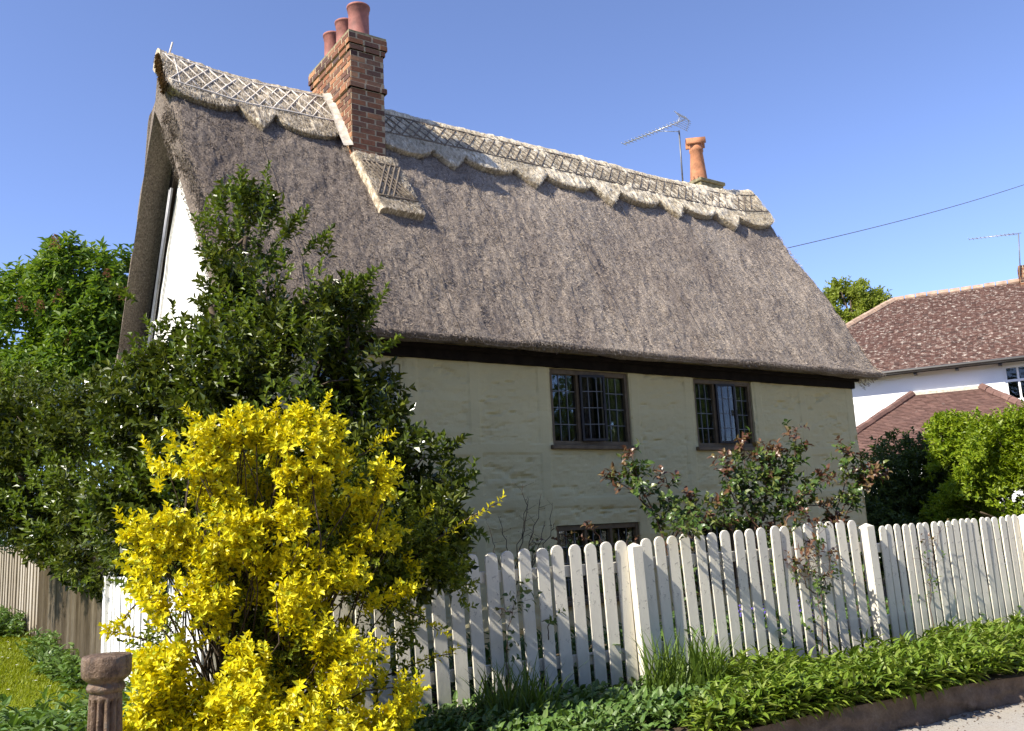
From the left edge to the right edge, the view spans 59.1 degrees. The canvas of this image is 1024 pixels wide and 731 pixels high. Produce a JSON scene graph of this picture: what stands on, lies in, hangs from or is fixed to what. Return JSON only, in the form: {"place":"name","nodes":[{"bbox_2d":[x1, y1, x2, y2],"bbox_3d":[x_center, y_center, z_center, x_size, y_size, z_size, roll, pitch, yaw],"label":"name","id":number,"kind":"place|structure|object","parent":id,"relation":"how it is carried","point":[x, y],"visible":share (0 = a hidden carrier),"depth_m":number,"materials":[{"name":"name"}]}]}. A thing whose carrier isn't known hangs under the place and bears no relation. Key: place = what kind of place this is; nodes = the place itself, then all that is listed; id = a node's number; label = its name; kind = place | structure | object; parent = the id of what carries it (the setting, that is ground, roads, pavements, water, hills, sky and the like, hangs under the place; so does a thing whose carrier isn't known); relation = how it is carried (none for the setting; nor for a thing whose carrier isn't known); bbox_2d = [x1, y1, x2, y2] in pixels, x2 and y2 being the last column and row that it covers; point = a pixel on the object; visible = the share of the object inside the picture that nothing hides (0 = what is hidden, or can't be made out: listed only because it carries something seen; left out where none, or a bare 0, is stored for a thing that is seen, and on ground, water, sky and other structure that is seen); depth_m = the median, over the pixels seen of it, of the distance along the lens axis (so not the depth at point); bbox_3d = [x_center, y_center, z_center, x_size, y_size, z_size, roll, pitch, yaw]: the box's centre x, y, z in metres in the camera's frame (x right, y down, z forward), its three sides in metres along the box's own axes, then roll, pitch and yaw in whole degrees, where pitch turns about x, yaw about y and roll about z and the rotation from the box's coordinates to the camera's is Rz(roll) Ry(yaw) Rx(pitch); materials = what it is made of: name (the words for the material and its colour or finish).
{"place":"outdoors","nodes":[
{"label":"outdoors","id":0,"kind":"place"},
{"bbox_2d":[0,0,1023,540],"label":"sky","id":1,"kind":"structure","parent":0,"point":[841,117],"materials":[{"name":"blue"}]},
{"bbox_2d":[2,564,1023,730],"bbox_3d":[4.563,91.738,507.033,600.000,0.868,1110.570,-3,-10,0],"label":"ground","id":2,"kind":"structure","parent":0,"point":[995,676],"depth_m":7.35,"materials":[{"name":"soil"}]},
{"bbox_2d":[0,488,39,547],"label":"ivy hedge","id":3,"kind":"object","parent":2,"relation":"on","point":[2,542],"visible":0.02,"depth_m":16.81,"materials":[{"name":"green plant"}]},
{"bbox_2d":[0,605,86,690],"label":"fence foot weeds","id":4,"kind":"object","parent":2,"relation":"on","point":[56,663],"visible":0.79,"depth_m":10.03,"materials":[{"name":"green plant"}]},
{"bbox_2d":[0,628,88,726],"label":"lawn grass","id":5,"kind":"structure","parent":2,"relation":"on","point":[27,693],"depth_m":9.53,"materials":[{"name":"green plant"}]},
{"bbox_2d":[0,545,118,658],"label":"board fence","id":6,"kind":"object","parent":2,"relation":"on","point":[42,600],"visible":0.3,"depth_m":11.92,"materials":[{"name":"brown wood"}]},
{"bbox_2d":[0,230,133,475],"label":"chestnut tree","id":7,"kind":"object","parent":2,"relation":"on","point":[73,324],"visible":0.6,"depth_m":17.74,"materials":[{"name":"green plant"}]},
{"bbox_2d":[0,676,161,730],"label":"nettle patch","id":8,"kind":"object","parent":2,"relation":"on","point":[46,720],"visible":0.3,"depth_m":6.22,"materials":[{"name":"green plant"}]},
{"bbox_2d":[0,356,166,602],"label":"holly bush","id":9,"kind":"object","parent":2,"relation":"on","point":[33,420],"visible":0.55,"depth_m":9.81,"materials":[{"name":"green plant"}]},
{"bbox_2d":[81,652,131,730],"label":"stone pedestal","id":10,"kind":"object","parent":2,"relation":"on","point":[104,675],"visible":1,"depth_m":4.24,"materials":[{"name":"stone"}]},
{"bbox_2d":[101,572,202,714],"bbox_3d":[-3.004,2.390,7.449,0.115,1.322,3.390,4,-12,-34],"label":"picket fence","id":11,"kind":"object","parent":2,"relation":"on","point":[114,602],"visible":0.17,"depth_m":8.14,"materials":[{"name":"white paint"}]},
{"bbox_2d":[67,160,489,624],"bbox_3d":[-1.980,0.516,7.390,3.782,4.617,1.752,-6,-11,18],"label":"holly tree","id":12,"kind":"object","parent":2,"relation":"on","point":[211,360],"visible":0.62,"depth_m":7.31,"materials":[{"name":"green plant"}]},
{"bbox_2d":[98,389,506,730],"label":"golden shrub","id":13,"kind":"object","parent":2,"relation":"on","point":[255,686],"visible":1,"depth_m":5.39,"materials":[{"name":"yellow plant"}]},
{"bbox_2d":[114,1,886,676],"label":"thatched cottage","id":14,"kind":"structure","parent":2,"relation":"on","point":[566,325],"depth_m":11.73,"materials":[{"name":"paint"}]},
{"bbox_2d":[308,359,400,433],"bbox_3d":[-1.736,0.376,9.772,1.064,0.817,0.215,4,-12,-34],"label":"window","id":15,"kind":"structure","parent":14,"relation":"in","point":[396,368],"depth_m":9.96,"materials":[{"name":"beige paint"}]},
{"bbox_2d":[549,368,638,449],"bbox_3d":[0.986,0.575,11.517,1.398,1.009,0.353,4,-12,-34],"label":"window","id":16,"kind":"structure","parent":14,"relation":"in","point":[612,407],"depth_m":11.54,"materials":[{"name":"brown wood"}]},
{"bbox_2d":[556,522,639,606],"bbox_3d":[1.099,2.435,11.150,1.445,0.947,0.160,4,-12,-34],"label":"window","id":17,"kind":"structure","parent":14,"relation":"in","point":[606,533],"depth_m":11.24,"materials":[{"name":"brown wood"}]},
{"bbox_2d":[621,111,690,180],"bbox_3d":[2.627,-3.820,16.552,1.364,1.254,0.400,-12,-14,43],"label":"television aerial","id":18,"kind":"object","parent":14,"relation":"attached to","point":[679,121],"visible":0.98,"depth_m":16.37,"materials":[{"name":"metal"}]},
{"bbox_2d":[686,517,761,591],"bbox_3d":[2.907,2.568,12.364,1.510,0.937,0.160,4,-12,-34],"label":"window","id":19,"kind":"structure","parent":14,"relation":"in","point":[717,532],"depth_m":12.40,"materials":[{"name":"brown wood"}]},
{"bbox_2d":[693,379,762,450],"bbox_3d":[2.998,0.719,12.875,1.292,1.009,0.345,4,-12,-34],"label":"window","id":20,"kind":"structure","parent":14,"relation":"in","point":[723,409],"depth_m":12.81,"materials":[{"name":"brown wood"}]},
{"bbox_2d":[786,185,1022,248],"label":"overhead cable","id":21,"kind":"object","parent":14,"relation":"attached to","point":[901,220],"visible":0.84,"depth_m":19.56,"materials":[{"name":"black rubber"}]},
{"bbox_2d":[486,482,552,584],"bbox_3d":[0.086,1.742,9.417,0.717,1.070,0.300,-3,-10,0],"label":"bare shrub","id":22,"kind":"object","parent":2,"relation":"on","point":[524,525],"visible":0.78,"depth_m":9.44,"materials":[{"name":"brown plant"}]},
{"bbox_2d":[452,649,589,724],"bbox_3d":[0.044,2.282,6.400,1.112,0.507,0.709,-3,-10,0],"label":"strap leaf clump","id":23,"kind":"object","parent":2,"relation":"on","point":[506,701],"visible":0.66,"depth_m":6.33,"materials":[{"name":"green plant"}]},
{"bbox_2d":[495,578,565,687],"bbox_3d":[0.175,2.141,6.974,0.578,0.988,0.306,3,-12,-30],"label":"climbing rose","id":24,"kind":"object","parent":2,"relation":"on","point":[547,620],"visible":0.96,"depth_m":6.92,"materials":[{"name":"green plant"}]},
{"bbox_2d":[402,671,740,730],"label":"shaded verge plants","id":25,"kind":"object","parent":2,"relation":"on","point":[595,706],"visible":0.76,"depth_m":6.13,"materials":[{"name":"green plant"}]},
{"bbox_2d":[515,521,640,584],"bbox_3d":[0.611,1.710,8.198,1.164,0.593,0.406,-3,-10,0],"label":"rose shoot","id":26,"kind":"object","parent":2,"relation":"on","point":[532,550],"visible":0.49,"depth_m":8.24,"materials":[{"name":"green plant"}]},
{"bbox_2d":[207,514,1023,726],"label":"picket fence","id":27,"kind":"object","parent":2,"relation":"on","point":[634,565],"visible":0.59,"depth_m":7.86,"materials":[{"name":"white paint"}]},
{"bbox_2d":[660,508,714,552],"bbox_3d":[1.503,1.537,7.670,0.435,0.655,0.702,-3,-10,0],"label":"rose spray","id":28,"kind":"object","parent":27,"relation":"attached to","point":[692,522],"visible":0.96,"depth_m":7.65,"materials":[{"name":"green plant"}]},
{"bbox_2d":[776,505,842,566],"bbox_3d":[2.728,1.652,8.317,0.633,0.731,0.461,-8,-11,27],"label":"rose spray","id":29,"kind":"object","parent":27,"relation":"attached to","point":[816,519],"visible":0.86,"depth_m":8.28,"materials":[{"name":"green plant"}]},
{"bbox_2d":[783,539,843,653],"bbox_3d":[2.798,2.205,8.252,0.687,1.223,0.374,0,-11,-18],"label":"climbing rose","id":30,"kind":"object","parent":27,"relation":"attached to","point":[816,583],"visible":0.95,"depth_m":8.27,"materials":[{"name":"green plant"}]},
{"bbox_2d":[904,519,949,628],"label":"climbing rose","id":31,"kind":"object","parent":27,"relation":"attached to","point":[929,575],"visible":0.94,"depth_m":8.93,"materials":[{"name":"green plant"}]},
{"bbox_2d":[310,580,1023,714],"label":"garden border","id":32,"kind":"object","parent":2,"relation":"on","point":[523,655],"visible":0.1,"depth_m":7.98,"materials":[{"name":"green plant"}]},
{"bbox_2d":[620,622,740,696],"bbox_3d":[1.366,2.280,6.974,0.957,0.583,0.930,-10,-12,34],"label":"strap leaf clump","id":33,"kind":"object","parent":2,"relation":"on","point":[668,667],"visible":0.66,"depth_m":6.88,"materials":[{"name":"green plant"}]},
{"bbox_2d":[738,605,743,650],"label":"bluebell","id":34,"kind":"object","parent":2,"relation":"on","point":[741,619],"visible":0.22,"depth_m":8.26,"materials":[{"name":"purple plant"}]},
{"bbox_2d":[598,418,892,636],"bbox_3d":[2.731,1.833,10.427,3.810,2.513,0.997,2,-11,-24],"label":"rose bush","id":35,"kind":"object","parent":2,"relation":"on","point":[778,482],"visible":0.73,"depth_m":10.65,"materials":[{"name":"green plant"}]},
{"bbox_2d":[762,604,769,652],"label":"bluebell","id":36,"kind":"object","parent":2,"relation":"on","point":[767,628],"visible":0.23,"depth_m":8.59,"materials":[{"name":"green plant"}]},
{"bbox_2d":[677,645,993,730],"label":"verge edge plants","id":37,"kind":"object","parent":2,"relation":"on","point":[706,714],"visible":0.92,"depth_m":6.39,"materials":[{"name":"green plant"}]},
{"bbox_2d":[683,610,1023,719],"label":"verge plants","id":38,"kind":"object","parent":2,"relation":"on","point":[999,643],"visible":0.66,"depth_m":7.37,"materials":[{"name":"green plant"}]},
{"bbox_2d":[821,275,892,323],"bbox_3d":[14.833,1.645,38.118,3.626,11.474,3.060,2,-11,-25],"label":"birch tree","id":39,"kind":"object","parent":2,"relation":"on","point":[858,298],"visible":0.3,"depth_m":38.62,"materials":[{"name":"green plant"}]},
{"bbox_2d":[860,426,1018,579],"bbox_3d":[7.941,2.773,18.202,4.271,3.207,2.827,-1,-10,-12],"label":"dark shrub","id":40,"kind":"object","parent":2,"relation":"on","point":[899,495],"visible":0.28,"depth_m":17.86,"materials":[{"name":"green plant"}]},
{"bbox_2d":[916,399,1023,553],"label":"lime shrub","id":41,"kind":"object","parent":2,"relation":"on","point":[985,453],"visible":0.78,"depth_m":16.61,"materials":[{"name":"green plant"}]},
{"bbox_2d":[845,265,1023,561],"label":"tiled house","id":42,"kind":"structure","parent":0,"point":[931,353],"depth_m":24.89,"materials":[{"name":"tile"}]},
{"bbox_2d":[968,233,1020,276],"bbox_3d":[14.759,-3.309,27.461,1.425,1.453,0.300,-10,-13,36],"label":"television aerial","id":43,"kind":"object","parent":42,"relation":"attached to","point":[1005,235],"visible":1,"depth_m":27.20,"materials":[{"name":"metal"}]},
{"bbox_2d":[1003,364,1023,400],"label":"window","id":44,"kind":"structure","parent":42,"relation":"in","point":[1018,379],"depth_m":23.58,"materials":[{"name":"white wood"}]},
{"bbox_2d":[898,702,1023,730],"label":"road","id":45,"kind":"structure","parent":0,"point":[1015,722],"depth_m":6.75,"materials":[{"name":"grey asphalt"}]},
{"bbox_2d":[743,676,1023,730],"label":"kerb","id":46,"kind":"structure","parent":45,"relation":"on","point":[932,708],"depth_m":6.79,"materials":[{"name":"grey concrete"}]},
{"bbox_2d":[897,701,1023,730],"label":"road grit","id":47,"kind":"object","parent":45,"relation":"on","point":[947,719],"visible":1,"depth_m":6.92,"materials":[{"name":"beige gravel"}]}
]}

